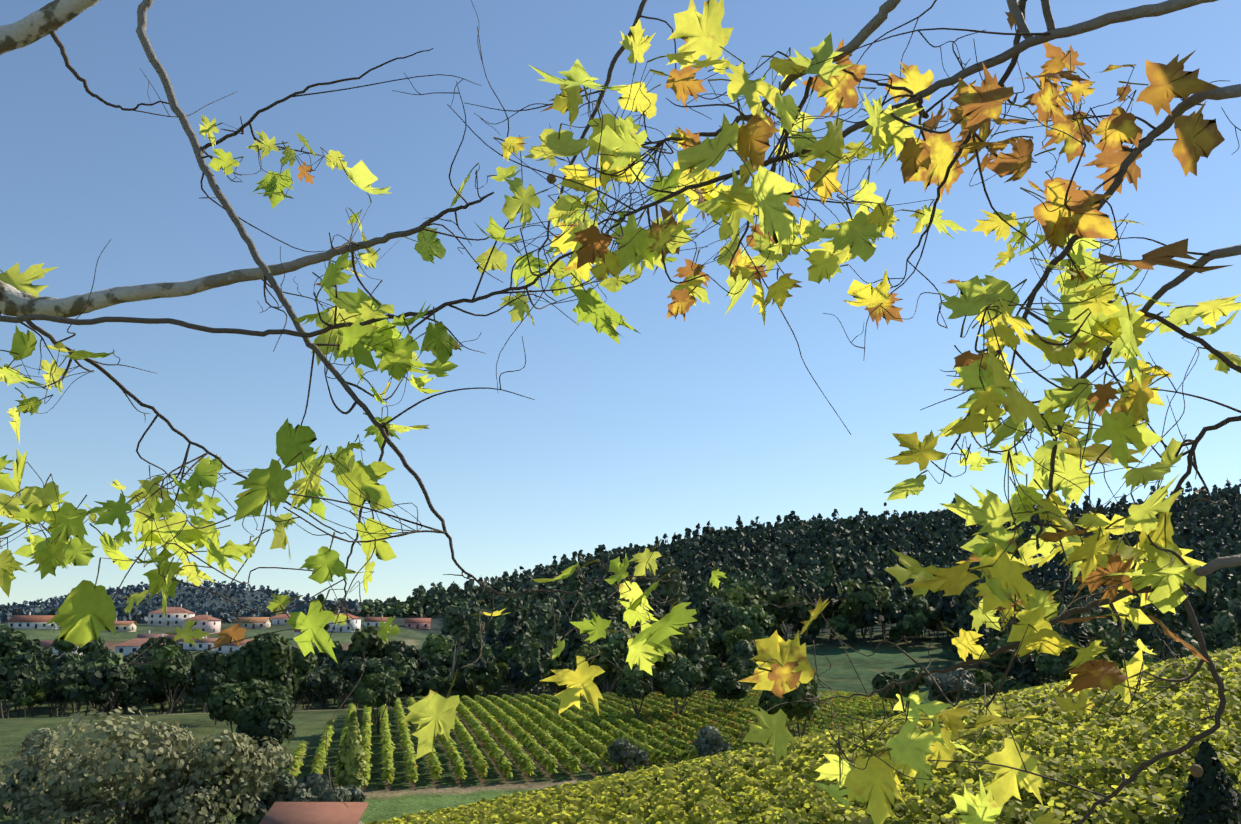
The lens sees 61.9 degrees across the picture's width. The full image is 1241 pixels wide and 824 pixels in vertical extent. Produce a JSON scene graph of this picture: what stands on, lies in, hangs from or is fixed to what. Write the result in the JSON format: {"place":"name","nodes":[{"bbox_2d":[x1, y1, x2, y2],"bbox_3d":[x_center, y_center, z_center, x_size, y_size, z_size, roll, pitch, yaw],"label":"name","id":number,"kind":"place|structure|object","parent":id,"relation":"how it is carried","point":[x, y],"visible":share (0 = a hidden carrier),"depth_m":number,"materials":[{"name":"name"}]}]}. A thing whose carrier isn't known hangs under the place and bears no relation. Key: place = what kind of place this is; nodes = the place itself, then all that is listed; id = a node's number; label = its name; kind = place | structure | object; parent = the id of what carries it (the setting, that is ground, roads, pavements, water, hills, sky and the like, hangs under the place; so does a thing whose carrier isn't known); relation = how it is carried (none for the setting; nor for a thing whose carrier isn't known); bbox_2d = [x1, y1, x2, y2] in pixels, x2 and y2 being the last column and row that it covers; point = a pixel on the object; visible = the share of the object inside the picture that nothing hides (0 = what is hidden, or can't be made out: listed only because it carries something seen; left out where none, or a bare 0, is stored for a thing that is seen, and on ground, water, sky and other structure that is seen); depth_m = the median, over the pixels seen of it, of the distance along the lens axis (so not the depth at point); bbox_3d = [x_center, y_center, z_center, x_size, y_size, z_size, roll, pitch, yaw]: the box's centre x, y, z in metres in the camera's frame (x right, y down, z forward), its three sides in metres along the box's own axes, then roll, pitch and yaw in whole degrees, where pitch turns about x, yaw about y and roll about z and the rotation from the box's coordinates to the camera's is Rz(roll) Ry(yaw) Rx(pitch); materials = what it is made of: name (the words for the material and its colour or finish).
{"place":"outdoors","nodes":[
{"label":"outdoors","id":0,"kind":"place"},
{"bbox_2d":[0,579,360,623],"bbox_3d":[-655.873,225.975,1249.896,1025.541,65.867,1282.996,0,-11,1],"label":"forest ridge","id":1,"kind":"structure","parent":0,"point":[224,614],"depth_m":1252.18,"materials":[{"name":"green plant"}]},
{"bbox_2d":[0,505,1239,823],"bbox_3d":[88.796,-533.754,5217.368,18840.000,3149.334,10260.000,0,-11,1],"label":"ground","id":2,"kind":"structure","parent":0,"point":[400,795],"depth_m":165.26,"materials":[{"name":"green plant"}]},
{"bbox_2d":[7,612,60,628],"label":"house","id":3,"kind":"structure","parent":2,"relation":"on","point":[29,621],"depth_m":467.62,"materials":[{"name":"paint"}]},
{"bbox_2d":[40,641,80,655],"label":"house","id":4,"kind":"structure","parent":2,"relation":"on","point":[46,644],"depth_m":353.27,"materials":[{"name":"paint"}]},
{"bbox_2d":[100,618,137,631],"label":"house","id":5,"kind":"structure","parent":2,"relation":"on","point":[125,626],"depth_m":462.12,"materials":[{"name":"paint"}]},
{"bbox_2d":[115,634,163,655],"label":"house","id":6,"kind":"structure","parent":2,"relation":"on","point":[129,647],"depth_m":330.75,"materials":[{"name":"paint"}]},
{"bbox_2d":[137,630,167,637],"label":"house","id":7,"kind":"structure","parent":2,"relation":"on","point":[148,635],"depth_m":389.41,"materials":[{"name":"paint"}]},
{"bbox_2d":[147,604,195,625],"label":"house","id":8,"kind":"structure","parent":2,"relation":"on","point":[176,616],"depth_m":509.82,"materials":[{"name":"paint"}]},
{"bbox_2d":[165,634,209,649],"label":"house","id":9,"kind":"structure","parent":2,"relation":"on","point":[187,646],"depth_m":384.25,"materials":[{"name":"paint"}]},
{"bbox_2d":[182,612,220,633],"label":"house","id":10,"kind":"structure","parent":2,"relation":"on","point":[208,624],"depth_m":459.35,"materials":[{"name":"paint"}]},
{"bbox_2d":[195,636,218,650],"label":"house","id":11,"kind":"structure","parent":2,"relation":"on","point":[205,642],"depth_m":381.88,"materials":[{"name":"paint"}]},
{"bbox_2d":[214,639,252,653],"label":"house","id":12,"kind":"structure","parent":2,"relation":"on","point":[231,647],"depth_m":371.41,"materials":[{"name":"paint"}]},
{"bbox_2d":[233,614,271,628],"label":"house","id":13,"kind":"structure","parent":2,"relation":"on","point":[254,622],"depth_m":489.15,"materials":[{"name":"paint"}]},
{"bbox_2d":[270,612,290,624],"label":"house","id":14,"kind":"structure","parent":2,"relation":"on","point":[280,619],"depth_m":512.46,"materials":[{"name":"paint"}]},
{"bbox_2d":[294,629,301,636],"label":"house","id":15,"kind":"structure","parent":2,"relation":"on","point":[297,631],"depth_m":428.67,"materials":[{"name":"paint"}]},
{"bbox_2d":[259,802,367,823],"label":"roof","id":16,"kind":"structure","parent":2,"relation":"on","point":[311,813],"depth_m":77.02,"materials":[{"name":"tile"}]},
{"bbox_2d":[327,610,361,632],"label":"house","id":17,"kind":"structure","parent":2,"relation":"on","point":[355,621],"depth_m":466.65,"materials":[{"name":"paint"}]},
{"bbox_2d":[0,0,743,806],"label":"plane tree","id":18,"kind":"object","parent":2,"relation":"on","point":[358,328],"visible":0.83,"depth_m":2.86,"materials":[{"name":"green plant"}]},
{"bbox_2d":[363,616,388,626],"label":"house","id":19,"kind":"structure","parent":2,"relation":"on","point":[372,621],"depth_m":509.68,"materials":[{"name":"paint"}]},
{"bbox_2d":[405,615,430,628],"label":"house","id":20,"kind":"structure","parent":2,"relation":"on","point":[419,623],"depth_m":537.28,"materials":[{"name":"paint"}]},
{"bbox_2d":[0,550,1240,717],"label":"valley trees","id":21,"kind":"object","parent":2,"relation":"on","point":[732,626],"visible":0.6,"depth_m":256.06,"materials":[{"name":"green plant"}]},
{"bbox_2d":[0,632,1240,823],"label":"bushes","id":22,"kind":"object","parent":2,"relation":"on","point":[57,778],"visible":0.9,"depth_m":88.20,"materials":[{"name":"green plant"}]},
{"bbox_2d":[285,646,1240,823],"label":"vineyard vines","id":23,"kind":"object","parent":2,"relation":"on","point":[740,782],"visible":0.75,"depth_m":39.60,"materials":[{"name":"green plant"}]},
{"bbox_2d":[447,0,1240,823],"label":"plane tree","id":24,"kind":"object","parent":2,"relation":"on","point":[1157,568],"visible":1,"depth_m":2.27,"materials":[{"name":"yellow plant"}]},
{"bbox_2d":[0,0,1240,605],"label":"sky","id":25,"kind":"structure","parent":0,"point":[672,427],"materials":[{"name":"blue"}]},
{"bbox_2d":[352,479,1240,644],"bbox_3d":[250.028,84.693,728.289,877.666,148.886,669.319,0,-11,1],"label":"forest hill","id":26,"kind":"structure","parent":0,"point":[805,548],"depth_m":682.06,"materials":[{"name":"green plant"}]}
]}

